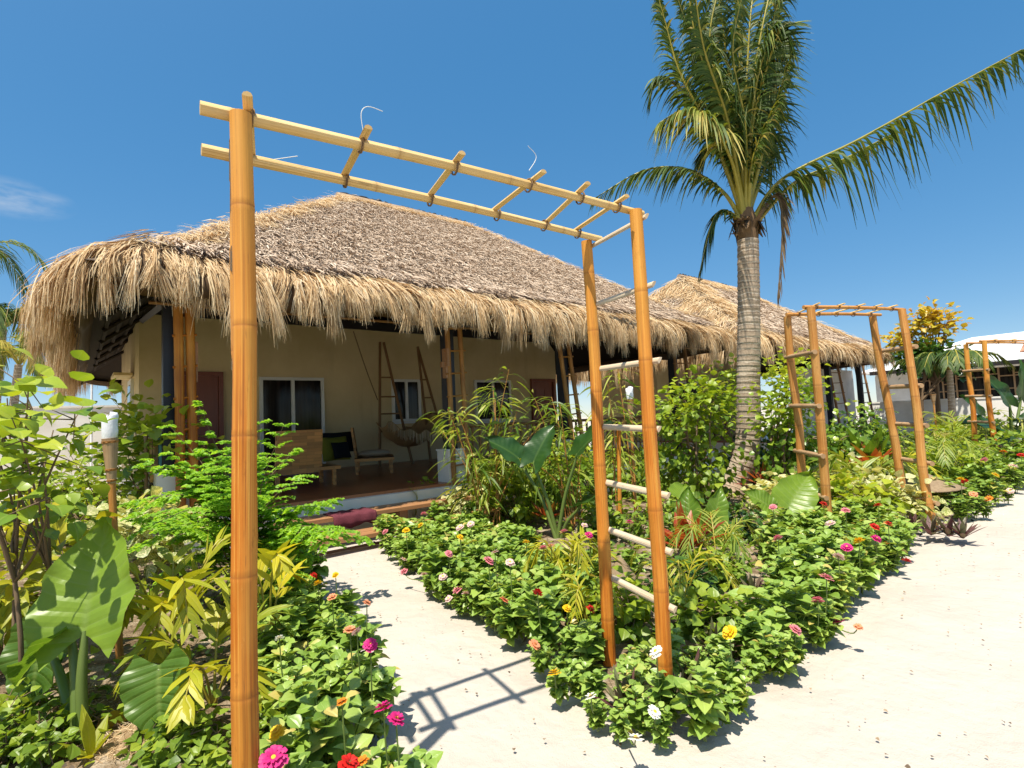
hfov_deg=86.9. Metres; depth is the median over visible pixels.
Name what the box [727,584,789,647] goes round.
zinnia plant
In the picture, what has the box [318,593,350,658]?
zinnia plant
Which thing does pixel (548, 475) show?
bamboo plant
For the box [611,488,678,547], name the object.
leafy shrub
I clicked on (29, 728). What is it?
green plant
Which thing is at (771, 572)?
zinnia plant
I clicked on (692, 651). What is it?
zinnia plant
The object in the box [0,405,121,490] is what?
boundary wall
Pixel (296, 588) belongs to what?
zinnia plant
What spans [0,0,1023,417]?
sky
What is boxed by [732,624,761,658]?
zinnia plant
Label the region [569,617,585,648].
zinnia plant
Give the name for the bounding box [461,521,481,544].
zinnia plant
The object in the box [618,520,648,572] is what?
zinnia plant
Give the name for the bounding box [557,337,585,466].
bamboo ladder
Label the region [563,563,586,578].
zinnia plant
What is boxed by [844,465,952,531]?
leafy shrub
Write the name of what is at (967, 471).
zinnia plant
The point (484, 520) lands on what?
zinnia plant
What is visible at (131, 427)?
leafy shrub
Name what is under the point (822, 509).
zinnia plant
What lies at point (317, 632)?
zinnia plant
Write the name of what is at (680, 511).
red cordyline
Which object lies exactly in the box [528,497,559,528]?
red cordyline
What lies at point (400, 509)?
wooden step
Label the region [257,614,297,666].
zinnia plant
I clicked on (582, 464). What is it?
leafy shrub
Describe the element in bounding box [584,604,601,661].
zinnia plant
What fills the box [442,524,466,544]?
zinnia plant
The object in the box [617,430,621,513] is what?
bamboo stake
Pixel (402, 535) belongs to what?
zinnia plant
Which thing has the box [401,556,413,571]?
zinnia plant
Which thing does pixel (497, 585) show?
zinnia plant
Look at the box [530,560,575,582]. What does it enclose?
zinnia plant
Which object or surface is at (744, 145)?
coconut palm
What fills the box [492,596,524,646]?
zinnia plant
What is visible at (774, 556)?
zinnia plant
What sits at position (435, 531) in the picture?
zinnia plant
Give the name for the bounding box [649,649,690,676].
zinnia plant
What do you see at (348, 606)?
zinnia plant
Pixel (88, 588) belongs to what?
elephant ear plant
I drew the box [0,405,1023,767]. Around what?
sand ground
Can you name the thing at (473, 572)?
zinnia plant
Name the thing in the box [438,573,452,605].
zinnia plant
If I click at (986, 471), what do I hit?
zinnia plant
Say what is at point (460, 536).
zinnia plant
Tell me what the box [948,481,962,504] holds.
zinnia plant
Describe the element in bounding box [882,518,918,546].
zinnia plant
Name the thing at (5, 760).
leaf litter
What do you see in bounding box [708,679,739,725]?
zinnia plant
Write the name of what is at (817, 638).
zinnia plant
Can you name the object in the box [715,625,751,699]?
zinnia plant
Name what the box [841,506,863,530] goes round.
zinnia plant
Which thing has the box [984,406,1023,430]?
leafy shrub
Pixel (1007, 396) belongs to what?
elephant ear plant
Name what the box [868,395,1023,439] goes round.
garden wall
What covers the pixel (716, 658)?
zinnia plant
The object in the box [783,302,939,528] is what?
bamboo arch
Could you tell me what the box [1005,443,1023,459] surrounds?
zinnia plant
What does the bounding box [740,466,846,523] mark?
leafy shrub
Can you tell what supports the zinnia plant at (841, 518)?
on the garden soil at (547, 535)
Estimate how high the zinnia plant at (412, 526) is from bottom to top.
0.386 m
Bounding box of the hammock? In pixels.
[376,411,442,446]
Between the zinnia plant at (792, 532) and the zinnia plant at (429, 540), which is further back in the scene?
the zinnia plant at (429, 540)
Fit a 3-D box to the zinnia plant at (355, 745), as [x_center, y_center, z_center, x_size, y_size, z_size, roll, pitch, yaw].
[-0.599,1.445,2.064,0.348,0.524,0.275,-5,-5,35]
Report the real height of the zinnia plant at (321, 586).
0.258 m
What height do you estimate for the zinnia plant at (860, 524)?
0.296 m
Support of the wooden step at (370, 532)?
on the sand ground at (954, 685)
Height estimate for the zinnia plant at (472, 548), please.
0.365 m
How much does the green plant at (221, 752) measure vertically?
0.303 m
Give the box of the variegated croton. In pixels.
[73,486,217,578]
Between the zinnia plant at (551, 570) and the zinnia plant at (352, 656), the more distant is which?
the zinnia plant at (551, 570)
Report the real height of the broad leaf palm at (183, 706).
0.530 m
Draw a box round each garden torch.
[101,412,123,663]
[626,386,636,520]
[930,394,936,430]
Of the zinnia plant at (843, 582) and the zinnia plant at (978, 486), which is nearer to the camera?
the zinnia plant at (843, 582)
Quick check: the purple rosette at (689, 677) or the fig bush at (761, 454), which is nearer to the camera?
the purple rosette at (689, 677)
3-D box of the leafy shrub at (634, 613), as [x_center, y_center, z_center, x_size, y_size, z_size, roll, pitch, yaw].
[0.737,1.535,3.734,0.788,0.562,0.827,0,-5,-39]
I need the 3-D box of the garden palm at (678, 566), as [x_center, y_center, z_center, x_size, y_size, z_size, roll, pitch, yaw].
[1.246,1.475,4.074,0.755,0.509,0.825,-2,-4,-1]
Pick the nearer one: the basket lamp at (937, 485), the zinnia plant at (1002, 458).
the basket lamp at (937, 485)
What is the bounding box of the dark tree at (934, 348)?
[885,336,977,422]
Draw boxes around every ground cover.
[0,487,137,550]
[0,558,372,767]
[393,461,952,658]
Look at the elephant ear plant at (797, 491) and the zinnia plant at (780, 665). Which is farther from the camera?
the elephant ear plant at (797, 491)
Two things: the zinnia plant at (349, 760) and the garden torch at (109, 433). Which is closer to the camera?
the zinnia plant at (349, 760)
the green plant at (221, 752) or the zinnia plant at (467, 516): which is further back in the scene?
the zinnia plant at (467, 516)
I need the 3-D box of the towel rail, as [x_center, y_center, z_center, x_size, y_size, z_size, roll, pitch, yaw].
[-4.426,1.129,6.821,0.364,1.038,0.042,0,-5,-39]
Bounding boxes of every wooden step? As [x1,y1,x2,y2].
[273,491,504,530]
[310,507,511,546]
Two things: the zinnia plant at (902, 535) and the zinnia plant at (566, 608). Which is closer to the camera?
the zinnia plant at (566, 608)
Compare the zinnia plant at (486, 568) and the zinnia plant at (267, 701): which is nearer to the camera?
the zinnia plant at (267, 701)
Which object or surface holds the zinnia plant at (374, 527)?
on the sand ground at (954, 685)
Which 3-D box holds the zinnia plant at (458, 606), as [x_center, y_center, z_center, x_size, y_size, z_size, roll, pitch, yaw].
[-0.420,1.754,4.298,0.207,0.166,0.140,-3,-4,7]
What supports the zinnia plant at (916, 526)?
on the garden soil at (547, 535)
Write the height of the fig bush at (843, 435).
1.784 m
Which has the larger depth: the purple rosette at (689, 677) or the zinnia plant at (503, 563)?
the zinnia plant at (503, 563)
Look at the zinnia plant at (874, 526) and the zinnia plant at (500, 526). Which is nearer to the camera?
the zinnia plant at (874, 526)
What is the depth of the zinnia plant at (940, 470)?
9.12 m
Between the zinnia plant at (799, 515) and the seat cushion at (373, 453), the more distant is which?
the seat cushion at (373, 453)
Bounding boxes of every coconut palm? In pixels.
[0,240,47,302]
[0,303,31,402]
[0,329,46,405]
[588,0,1023,493]
[887,348,1014,440]
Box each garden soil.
[0,521,349,767]
[391,442,1023,724]
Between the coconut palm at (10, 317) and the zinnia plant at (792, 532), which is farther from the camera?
the coconut palm at (10, 317)
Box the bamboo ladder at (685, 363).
[673,345,694,452]
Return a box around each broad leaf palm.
[98,526,261,661]
[112,596,296,733]
[218,539,308,628]
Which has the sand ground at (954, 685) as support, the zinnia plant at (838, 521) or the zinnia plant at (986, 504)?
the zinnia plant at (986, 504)
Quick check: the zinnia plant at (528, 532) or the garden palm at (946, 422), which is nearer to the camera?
the zinnia plant at (528, 532)
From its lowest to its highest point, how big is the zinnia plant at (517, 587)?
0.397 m
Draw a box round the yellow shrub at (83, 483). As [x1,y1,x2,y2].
[2,422,155,561]
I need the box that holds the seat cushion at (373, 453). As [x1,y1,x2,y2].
[358,449,390,456]
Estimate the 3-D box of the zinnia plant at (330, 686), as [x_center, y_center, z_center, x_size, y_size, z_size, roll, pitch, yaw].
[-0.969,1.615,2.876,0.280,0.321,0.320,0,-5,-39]
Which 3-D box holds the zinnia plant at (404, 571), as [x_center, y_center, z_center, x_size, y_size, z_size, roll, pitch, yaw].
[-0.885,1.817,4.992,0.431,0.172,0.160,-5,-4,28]
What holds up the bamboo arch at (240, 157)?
on the sand ground at (954, 685)
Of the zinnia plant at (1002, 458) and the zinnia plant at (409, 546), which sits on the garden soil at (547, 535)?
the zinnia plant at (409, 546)
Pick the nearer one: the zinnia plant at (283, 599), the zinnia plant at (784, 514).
the zinnia plant at (283, 599)
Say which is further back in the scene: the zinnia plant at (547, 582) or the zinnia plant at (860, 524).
the zinnia plant at (860, 524)
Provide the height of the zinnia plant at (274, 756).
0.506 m
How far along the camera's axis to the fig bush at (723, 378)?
10.57 m
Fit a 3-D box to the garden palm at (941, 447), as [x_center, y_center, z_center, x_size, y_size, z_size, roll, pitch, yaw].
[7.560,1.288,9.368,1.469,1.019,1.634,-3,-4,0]
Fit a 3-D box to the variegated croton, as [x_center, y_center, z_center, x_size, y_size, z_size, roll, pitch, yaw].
[-3.750,1.575,5.477,1.624,1.084,1.271,-5,-5,37]
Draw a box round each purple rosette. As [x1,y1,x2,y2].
[594,664,649,709]
[665,669,694,705]
[673,648,722,679]
[693,617,743,651]
[735,573,764,587]
[900,512,925,528]
[915,511,946,534]
[929,515,968,536]
[938,514,987,538]
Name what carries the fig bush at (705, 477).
on the garden soil at (547, 535)
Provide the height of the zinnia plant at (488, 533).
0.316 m
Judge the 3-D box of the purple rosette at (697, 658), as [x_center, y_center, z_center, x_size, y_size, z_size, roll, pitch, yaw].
[0.993,1.538,2.910,0.314,0.212,0.296,0,-5,-39]
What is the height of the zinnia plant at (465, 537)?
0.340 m
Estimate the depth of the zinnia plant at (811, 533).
5.20 m
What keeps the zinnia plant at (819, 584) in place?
on the sand ground at (954, 685)
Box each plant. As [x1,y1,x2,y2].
[0,516,135,743]
[0,677,69,733]
[0,684,66,755]
[0,687,123,767]
[0,696,97,767]
[57,704,110,759]
[115,689,221,767]
[119,643,188,741]
[131,696,230,767]
[203,695,296,767]
[257,575,294,621]
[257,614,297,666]
[257,614,299,659]
[258,636,299,674]
[258,744,288,767]
[259,691,281,732]
[259,714,311,767]
[260,728,297,754]
[261,657,306,698]
[268,678,319,732]
[269,724,327,767]
[271,635,312,708]
[278,589,321,656]
[285,678,361,739]
[287,575,316,620]
[289,578,315,604]
[291,562,316,590]
[292,641,308,675]
[296,546,328,589]
[297,635,344,694]
[300,578,327,600]
[301,572,345,628]
[301,697,379,764]
[302,649,351,709]
[307,612,337,663]
[308,580,351,629]
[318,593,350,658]
[321,697,393,767]
[325,572,362,635]
[336,599,389,667]
[336,627,400,704]
[337,753,359,767]
[342,625,383,697]
[344,637,405,743]
[358,755,406,767]
[369,700,427,767]
[373,514,398,536]
[373,517,391,540]
[375,514,397,549]
[381,529,394,557]
[385,533,416,559]
[387,711,443,767]
[391,535,418,565]
[394,518,406,539]
[395,518,418,549]
[395,527,425,571]
[397,520,420,533]
[400,568,431,592]
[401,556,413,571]
[407,523,438,575]
[410,522,437,535]
[410,542,437,551]
[412,517,427,525]
[412,520,434,534]
[412,527,428,543]
[417,511,437,545]
[417,543,458,599]
[419,366,563,528]
[419,536,444,544]
[423,500,452,520]
[425,528,454,542]
[432,513,454,531]
[432,522,448,534]
[433,535,467,567]
[435,550,469,604]
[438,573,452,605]
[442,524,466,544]
[444,552,480,587]
[445,595,469,615]
[447,514,462,530]
[448,539,466,559]
[451,583,467,610]
[452,524,474,564]
[455,534,479,571]
[458,513,483,523]
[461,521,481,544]
[462,521,476,561]
[462,535,488,550]
[462,586,475,615]
[463,534,483,543]
[463,567,495,619]
[464,501,484,517]
[465,518,484,534]
[465,544,490,566]
[469,571,494,589]
[470,510,491,526]
[471,542,497,572]
[476,556,511,631]
[478,531,496,541]
[479,518,493,531]
[480,523,491,531]
[481,534,507,556]
[482,550,510,598]
[484,420,613,538]
[484,567,497,582]
[485,527,503,537]
[487,543,499,572]
[491,525,522,548]
[491,551,523,579]
[492,523,507,535]
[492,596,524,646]
[494,535,521,561]
[495,569,519,586]
[496,557,521,575]
[497,558,529,636]
[499,520,525,538]
[503,570,532,600]
[508,389,610,528]
[511,580,563,643]
[514,586,569,619]
[515,526,534,548]
[516,526,544,555]
[516,543,534,562]
[517,539,541,580]
[521,556,549,574]
[522,588,565,657]
[524,636,554,674]
[528,545,549,559]
[530,545,562,596]
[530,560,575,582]
[536,576,576,616]
[538,544,565,581]
[542,543,567,563]
[545,666,570,705]
[550,651,581,683]
[555,529,583,576]
[555,627,580,660]
[557,570,594,594]
[560,659,591,699]
[562,604,580,642]
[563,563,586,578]
[566,585,599,620]
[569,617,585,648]
[572,620,605,672]
[575,523,598,567]
[578,668,609,705]
[579,532,598,594]
[580,368,662,525]
[581,692,611,731]
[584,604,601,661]
[607,704,643,745]
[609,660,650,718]
[613,685,658,735]
[616,653,649,691]
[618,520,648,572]
[620,644,653,672]
[644,645,682,722]
[648,701,673,749]
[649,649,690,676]
[653,627,685,658]
[668,482,746,546]
[670,660,726,741]
[679,658,714,694]
[684,646,710,665]
[704,632,733,657]
[704,644,729,692]
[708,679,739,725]
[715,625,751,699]
[719,671,755,716]
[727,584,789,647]
[732,608,777,659]
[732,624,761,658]
[740,648,767,683]
[743,471,818,519]
[746,639,778,674]
[748,630,802,678]
[749,534,764,555]
[752,524,788,561]
[754,578,797,604]
[755,534,791,592]
[760,506,796,538]
[761,536,782,566]
[761,593,790,609]
[765,504,786,537]
[765,576,825,641]
[769,546,791,566]
[771,624,807,668]
[775,550,810,586]
[777,538,823,585]
[779,523,801,546]
[779,560,808,604]
[785,525,803,537]
[785,533,817,557]
[788,510,810,533]
[790,596,836,648]
[795,506,825,533]
[796,529,840,563]
[797,578,839,606]
[799,562,848,610]
[802,527,834,539]
[803,573,851,643]
[806,511,842,536]
[813,526,849,544]
[815,548,856,604]
[817,508,827,517]
[818,501,840,536]
[821,606,863,636]
[823,520,845,556]
[828,552,856,615]
[831,511,845,531]
[832,499,862,526]
[833,516,842,528]
[835,507,855,544]
[836,524,856,536]
[838,537,879,594]
[840,534,881,572]
[840,543,868,602]
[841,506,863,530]
[844,520,873,538]
[844,534,866,546]
[850,517,881,528]
[861,512,890,525]
[862,535,885,581]
[864,498,890,521]
[869,503,890,536]
[870,523,888,571]
[873,522,907,560]
[880,513,909,530]
[881,521,907,572]
[881,541,896,566]
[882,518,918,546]
[883,556,911,572]
[887,527,913,559]
[891,516,921,538]
[931,475,955,510]
[937,468,957,481]
[946,477,977,520]
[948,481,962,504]
[949,464,982,490]
[953,479,979,502]
[959,359,1023,446]
[963,489,986,517]
[965,477,989,501]
[972,457,998,486]
[974,460,993,472]
[975,496,995,517]
[979,472,1007,505]
[983,462,1014,488]
[991,457,1000,467]
[997,483,1014,503]
[999,450,1013,464]
[1003,464,1023,492]
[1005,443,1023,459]
[1008,453,1023,487]
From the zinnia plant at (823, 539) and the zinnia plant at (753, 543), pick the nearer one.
the zinnia plant at (823, 539)
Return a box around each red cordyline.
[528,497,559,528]
[647,501,726,557]
[737,461,770,488]
[841,441,891,462]
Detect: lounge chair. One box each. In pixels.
[258,429,340,489]
[350,428,393,474]
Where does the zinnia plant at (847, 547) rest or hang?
on the sand ground at (954, 685)
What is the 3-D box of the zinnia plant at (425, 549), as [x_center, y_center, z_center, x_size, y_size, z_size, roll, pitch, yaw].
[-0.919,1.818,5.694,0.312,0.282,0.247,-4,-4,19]
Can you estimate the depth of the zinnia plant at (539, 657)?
3.23 m
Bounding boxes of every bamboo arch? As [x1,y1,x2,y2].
[200,91,676,767]
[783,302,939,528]
[962,339,1023,448]
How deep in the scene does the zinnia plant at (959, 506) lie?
6.87 m
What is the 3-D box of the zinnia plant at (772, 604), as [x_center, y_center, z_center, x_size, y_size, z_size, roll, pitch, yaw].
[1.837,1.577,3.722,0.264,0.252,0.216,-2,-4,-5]
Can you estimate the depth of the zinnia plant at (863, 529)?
5.16 m
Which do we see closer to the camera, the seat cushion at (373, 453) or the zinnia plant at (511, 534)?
the zinnia plant at (511, 534)
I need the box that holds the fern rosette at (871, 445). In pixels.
[828,421,928,461]
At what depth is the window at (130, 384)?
11.96 m
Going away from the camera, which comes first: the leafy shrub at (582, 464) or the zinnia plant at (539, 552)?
the zinnia plant at (539, 552)
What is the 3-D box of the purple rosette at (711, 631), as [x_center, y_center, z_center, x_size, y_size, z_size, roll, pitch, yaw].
[1.243,1.558,3.377,0.322,0.211,0.292,-3,-4,4]
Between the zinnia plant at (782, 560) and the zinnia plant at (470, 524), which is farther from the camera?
the zinnia plant at (470, 524)
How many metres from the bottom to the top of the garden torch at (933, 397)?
1.750 m
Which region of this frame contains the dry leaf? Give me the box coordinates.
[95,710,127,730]
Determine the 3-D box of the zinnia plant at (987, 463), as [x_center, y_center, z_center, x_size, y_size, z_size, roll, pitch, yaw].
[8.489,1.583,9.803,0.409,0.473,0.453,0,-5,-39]
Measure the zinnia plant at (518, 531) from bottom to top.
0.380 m
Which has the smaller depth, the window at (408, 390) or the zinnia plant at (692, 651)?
the zinnia plant at (692, 651)
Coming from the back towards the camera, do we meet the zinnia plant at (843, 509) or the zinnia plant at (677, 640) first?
the zinnia plant at (843, 509)
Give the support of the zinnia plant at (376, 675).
on the sand ground at (954, 685)
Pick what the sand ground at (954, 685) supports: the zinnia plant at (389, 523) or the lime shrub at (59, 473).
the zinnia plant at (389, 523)
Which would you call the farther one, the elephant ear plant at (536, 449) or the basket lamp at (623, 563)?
the elephant ear plant at (536, 449)
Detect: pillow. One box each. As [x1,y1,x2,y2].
[322,436,349,461]
[323,431,356,450]
[331,441,351,458]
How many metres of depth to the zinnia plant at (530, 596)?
3.63 m
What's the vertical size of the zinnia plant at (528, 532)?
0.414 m
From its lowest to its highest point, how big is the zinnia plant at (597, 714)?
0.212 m
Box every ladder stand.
[378,342,413,466]
[416,346,443,461]
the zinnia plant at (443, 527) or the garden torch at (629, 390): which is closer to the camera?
the zinnia plant at (443, 527)
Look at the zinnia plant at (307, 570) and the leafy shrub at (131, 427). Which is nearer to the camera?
the zinnia plant at (307, 570)
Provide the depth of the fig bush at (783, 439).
8.74 m
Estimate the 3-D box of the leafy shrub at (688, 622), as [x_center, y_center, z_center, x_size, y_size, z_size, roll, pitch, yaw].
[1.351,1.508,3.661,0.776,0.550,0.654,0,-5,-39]
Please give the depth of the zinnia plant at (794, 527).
5.77 m
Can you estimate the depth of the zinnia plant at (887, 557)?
4.91 m
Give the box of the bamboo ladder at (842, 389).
[830,361,848,424]
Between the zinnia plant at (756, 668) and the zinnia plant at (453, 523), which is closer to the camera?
the zinnia plant at (756, 668)
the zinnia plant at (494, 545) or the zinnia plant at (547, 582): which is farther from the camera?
the zinnia plant at (494, 545)
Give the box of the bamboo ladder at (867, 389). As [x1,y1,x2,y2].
[853,362,876,426]
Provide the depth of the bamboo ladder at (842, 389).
20.48 m
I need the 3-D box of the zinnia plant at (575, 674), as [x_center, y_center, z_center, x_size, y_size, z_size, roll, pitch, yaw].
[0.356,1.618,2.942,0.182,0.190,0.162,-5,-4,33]
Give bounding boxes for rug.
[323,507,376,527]
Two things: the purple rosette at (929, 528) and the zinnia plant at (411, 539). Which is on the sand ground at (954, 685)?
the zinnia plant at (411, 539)
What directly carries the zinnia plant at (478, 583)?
on the sand ground at (954, 685)
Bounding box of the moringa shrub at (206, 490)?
[117,400,374,603]
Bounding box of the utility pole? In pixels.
[90,384,92,465]
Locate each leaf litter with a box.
[0,569,380,767]
[372,483,769,661]
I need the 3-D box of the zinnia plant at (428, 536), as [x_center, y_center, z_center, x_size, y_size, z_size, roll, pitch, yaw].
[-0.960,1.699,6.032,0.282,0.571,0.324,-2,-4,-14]
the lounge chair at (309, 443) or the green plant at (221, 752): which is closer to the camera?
the green plant at (221, 752)
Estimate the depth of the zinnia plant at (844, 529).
5.62 m
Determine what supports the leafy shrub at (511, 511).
on the garden soil at (547, 535)
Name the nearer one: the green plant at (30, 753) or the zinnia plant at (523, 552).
the green plant at (30, 753)
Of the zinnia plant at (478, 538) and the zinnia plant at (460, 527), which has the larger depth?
the zinnia plant at (478, 538)
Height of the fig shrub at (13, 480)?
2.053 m
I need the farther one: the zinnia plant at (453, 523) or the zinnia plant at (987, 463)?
the zinnia plant at (987, 463)
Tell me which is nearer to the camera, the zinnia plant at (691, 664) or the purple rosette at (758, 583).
the zinnia plant at (691, 664)
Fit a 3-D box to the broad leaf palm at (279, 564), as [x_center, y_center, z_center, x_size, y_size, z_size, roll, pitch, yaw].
[-1.669,1.438,3.650,0.551,0.783,0.583,-2,-4,-10]
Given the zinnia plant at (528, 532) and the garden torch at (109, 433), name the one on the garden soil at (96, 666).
the garden torch at (109, 433)
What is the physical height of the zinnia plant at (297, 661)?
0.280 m
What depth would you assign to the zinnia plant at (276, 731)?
1.98 m
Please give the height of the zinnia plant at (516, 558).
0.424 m
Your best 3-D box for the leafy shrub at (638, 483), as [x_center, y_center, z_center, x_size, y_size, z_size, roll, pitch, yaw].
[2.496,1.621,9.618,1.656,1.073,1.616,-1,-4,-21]
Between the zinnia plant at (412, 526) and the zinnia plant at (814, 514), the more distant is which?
the zinnia plant at (412, 526)
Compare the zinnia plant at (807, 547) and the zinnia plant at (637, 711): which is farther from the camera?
the zinnia plant at (807, 547)
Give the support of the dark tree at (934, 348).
on the garden soil at (547, 535)
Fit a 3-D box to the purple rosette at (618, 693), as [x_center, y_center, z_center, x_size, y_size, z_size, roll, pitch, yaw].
[0.539,1.545,2.701,0.279,0.211,0.265,-2,-4,-8]
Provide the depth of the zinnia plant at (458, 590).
4.34 m
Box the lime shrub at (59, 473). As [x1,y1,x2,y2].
[8,440,133,509]
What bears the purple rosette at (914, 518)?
on the garden soil at (547, 535)
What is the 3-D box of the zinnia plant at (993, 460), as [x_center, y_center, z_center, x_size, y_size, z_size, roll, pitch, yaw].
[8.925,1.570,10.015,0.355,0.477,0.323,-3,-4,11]
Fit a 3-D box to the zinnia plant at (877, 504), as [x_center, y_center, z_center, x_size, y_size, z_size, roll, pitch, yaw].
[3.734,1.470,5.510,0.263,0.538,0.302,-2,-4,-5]
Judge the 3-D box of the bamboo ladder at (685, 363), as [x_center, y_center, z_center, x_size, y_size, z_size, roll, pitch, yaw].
[4.294,0.316,13.495,0.699,2.764,0.184,0,-5,-39]
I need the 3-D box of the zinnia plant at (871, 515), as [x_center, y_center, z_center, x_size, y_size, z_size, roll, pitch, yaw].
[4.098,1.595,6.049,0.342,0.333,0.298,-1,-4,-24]
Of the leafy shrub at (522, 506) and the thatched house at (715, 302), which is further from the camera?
the thatched house at (715, 302)
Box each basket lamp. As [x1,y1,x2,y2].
[612,557,644,599]
[889,474,966,492]
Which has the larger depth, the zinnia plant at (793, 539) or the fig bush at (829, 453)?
the fig bush at (829, 453)
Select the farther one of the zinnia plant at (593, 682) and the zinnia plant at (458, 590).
the zinnia plant at (458, 590)
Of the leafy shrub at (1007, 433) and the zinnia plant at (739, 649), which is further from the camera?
the leafy shrub at (1007, 433)
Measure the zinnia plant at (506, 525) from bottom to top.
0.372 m
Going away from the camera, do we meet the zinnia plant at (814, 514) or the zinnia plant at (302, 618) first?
the zinnia plant at (302, 618)
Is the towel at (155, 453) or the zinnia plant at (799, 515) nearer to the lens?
the zinnia plant at (799, 515)
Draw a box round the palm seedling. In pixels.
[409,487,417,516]
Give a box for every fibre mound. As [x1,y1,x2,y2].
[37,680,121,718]
[75,722,202,767]
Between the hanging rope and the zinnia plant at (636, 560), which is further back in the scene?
the hanging rope
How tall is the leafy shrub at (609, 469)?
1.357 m
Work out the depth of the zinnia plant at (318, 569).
4.98 m
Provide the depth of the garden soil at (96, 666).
3.55 m
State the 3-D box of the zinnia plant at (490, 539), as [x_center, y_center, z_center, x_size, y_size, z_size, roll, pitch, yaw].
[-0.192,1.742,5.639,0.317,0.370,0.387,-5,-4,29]
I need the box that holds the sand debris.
[350,521,1023,767]
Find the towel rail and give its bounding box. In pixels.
[144,433,148,508]
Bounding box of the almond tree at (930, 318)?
[879,296,973,430]
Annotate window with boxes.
[127,379,133,444]
[259,377,325,474]
[391,379,421,423]
[473,380,514,423]
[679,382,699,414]
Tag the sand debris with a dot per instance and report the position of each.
(877, 738)
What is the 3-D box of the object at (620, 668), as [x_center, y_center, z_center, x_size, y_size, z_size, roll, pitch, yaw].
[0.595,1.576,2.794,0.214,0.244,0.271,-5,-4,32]
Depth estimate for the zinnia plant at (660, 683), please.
2.61 m
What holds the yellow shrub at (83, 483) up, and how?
on the garden soil at (96, 666)
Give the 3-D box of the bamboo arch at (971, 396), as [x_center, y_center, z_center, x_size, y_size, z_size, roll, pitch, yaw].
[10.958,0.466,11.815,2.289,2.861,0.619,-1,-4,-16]
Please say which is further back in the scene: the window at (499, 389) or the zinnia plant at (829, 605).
the window at (499, 389)
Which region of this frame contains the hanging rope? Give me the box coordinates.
[353,331,377,399]
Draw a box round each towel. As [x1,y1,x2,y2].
[149,437,157,481]
[158,433,161,469]
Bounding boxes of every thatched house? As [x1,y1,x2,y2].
[4,190,736,562]
[556,273,895,460]
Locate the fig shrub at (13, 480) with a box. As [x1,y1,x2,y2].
[0,348,116,714]
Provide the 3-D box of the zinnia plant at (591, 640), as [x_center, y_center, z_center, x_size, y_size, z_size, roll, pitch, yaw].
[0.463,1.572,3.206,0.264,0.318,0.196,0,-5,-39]
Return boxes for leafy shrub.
[61,378,227,538]
[407,476,437,483]
[438,475,507,516]
[454,436,577,518]
[471,468,553,526]
[508,426,621,512]
[545,431,636,494]
[556,565,671,649]
[574,493,641,540]
[606,446,694,501]
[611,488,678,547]
[636,549,729,605]
[654,566,765,647]
[680,539,767,593]
[697,498,764,541]
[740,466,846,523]
[771,452,895,489]
[806,464,926,527]
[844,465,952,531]
[859,414,932,457]
[870,428,987,480]
[888,424,985,446]
[912,428,1010,470]
[949,423,1023,444]
[971,417,1023,466]
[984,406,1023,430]
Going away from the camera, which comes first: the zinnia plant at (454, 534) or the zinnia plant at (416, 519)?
the zinnia plant at (454, 534)
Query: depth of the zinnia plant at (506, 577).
4.38 m
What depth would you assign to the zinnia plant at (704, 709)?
2.52 m
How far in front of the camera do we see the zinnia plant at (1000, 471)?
8.80 m
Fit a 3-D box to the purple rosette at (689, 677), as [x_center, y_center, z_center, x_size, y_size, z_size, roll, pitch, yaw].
[0.832,1.536,2.738,0.282,0.209,0.342,-4,-4,16]
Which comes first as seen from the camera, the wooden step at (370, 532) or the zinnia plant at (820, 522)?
the zinnia plant at (820, 522)
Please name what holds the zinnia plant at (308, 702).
on the garden soil at (96, 666)
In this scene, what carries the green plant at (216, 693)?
on the garden soil at (96, 666)
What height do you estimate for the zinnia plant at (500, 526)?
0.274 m
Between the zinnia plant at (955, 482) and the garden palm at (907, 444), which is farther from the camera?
the garden palm at (907, 444)
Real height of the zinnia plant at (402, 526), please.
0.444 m
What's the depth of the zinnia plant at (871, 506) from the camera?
6.35 m
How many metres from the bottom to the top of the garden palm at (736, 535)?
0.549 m
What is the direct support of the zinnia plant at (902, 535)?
on the sand ground at (954, 685)
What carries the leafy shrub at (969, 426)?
on the garden soil at (547, 535)
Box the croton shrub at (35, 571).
[0,488,140,655]
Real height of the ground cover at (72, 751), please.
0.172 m
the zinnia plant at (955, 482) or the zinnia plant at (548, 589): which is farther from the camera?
the zinnia plant at (955, 482)
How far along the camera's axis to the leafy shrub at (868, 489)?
6.74 m
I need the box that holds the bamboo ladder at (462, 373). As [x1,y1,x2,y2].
[443,324,471,482]
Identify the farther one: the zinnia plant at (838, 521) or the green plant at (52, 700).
the zinnia plant at (838, 521)
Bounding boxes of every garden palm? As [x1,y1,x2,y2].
[521,526,624,584]
[557,568,624,623]
[625,536,737,606]
[666,508,762,566]
[805,450,927,495]
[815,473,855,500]
[864,451,944,478]
[882,431,969,460]
[901,431,999,469]
[922,409,1015,440]
[924,416,987,436]
[949,416,1023,443]
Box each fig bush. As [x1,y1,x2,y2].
[621,364,757,507]
[690,352,766,457]
[718,414,787,483]
[728,346,837,488]
[777,423,862,478]
[806,393,906,472]
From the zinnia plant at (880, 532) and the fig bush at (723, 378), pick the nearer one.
the zinnia plant at (880, 532)
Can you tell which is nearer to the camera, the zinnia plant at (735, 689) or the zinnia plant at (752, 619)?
the zinnia plant at (735, 689)
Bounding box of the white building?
[862,332,1023,401]
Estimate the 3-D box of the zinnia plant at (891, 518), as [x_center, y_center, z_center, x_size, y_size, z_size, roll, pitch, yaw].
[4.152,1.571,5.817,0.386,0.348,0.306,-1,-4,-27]
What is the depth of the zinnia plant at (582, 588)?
3.94 m

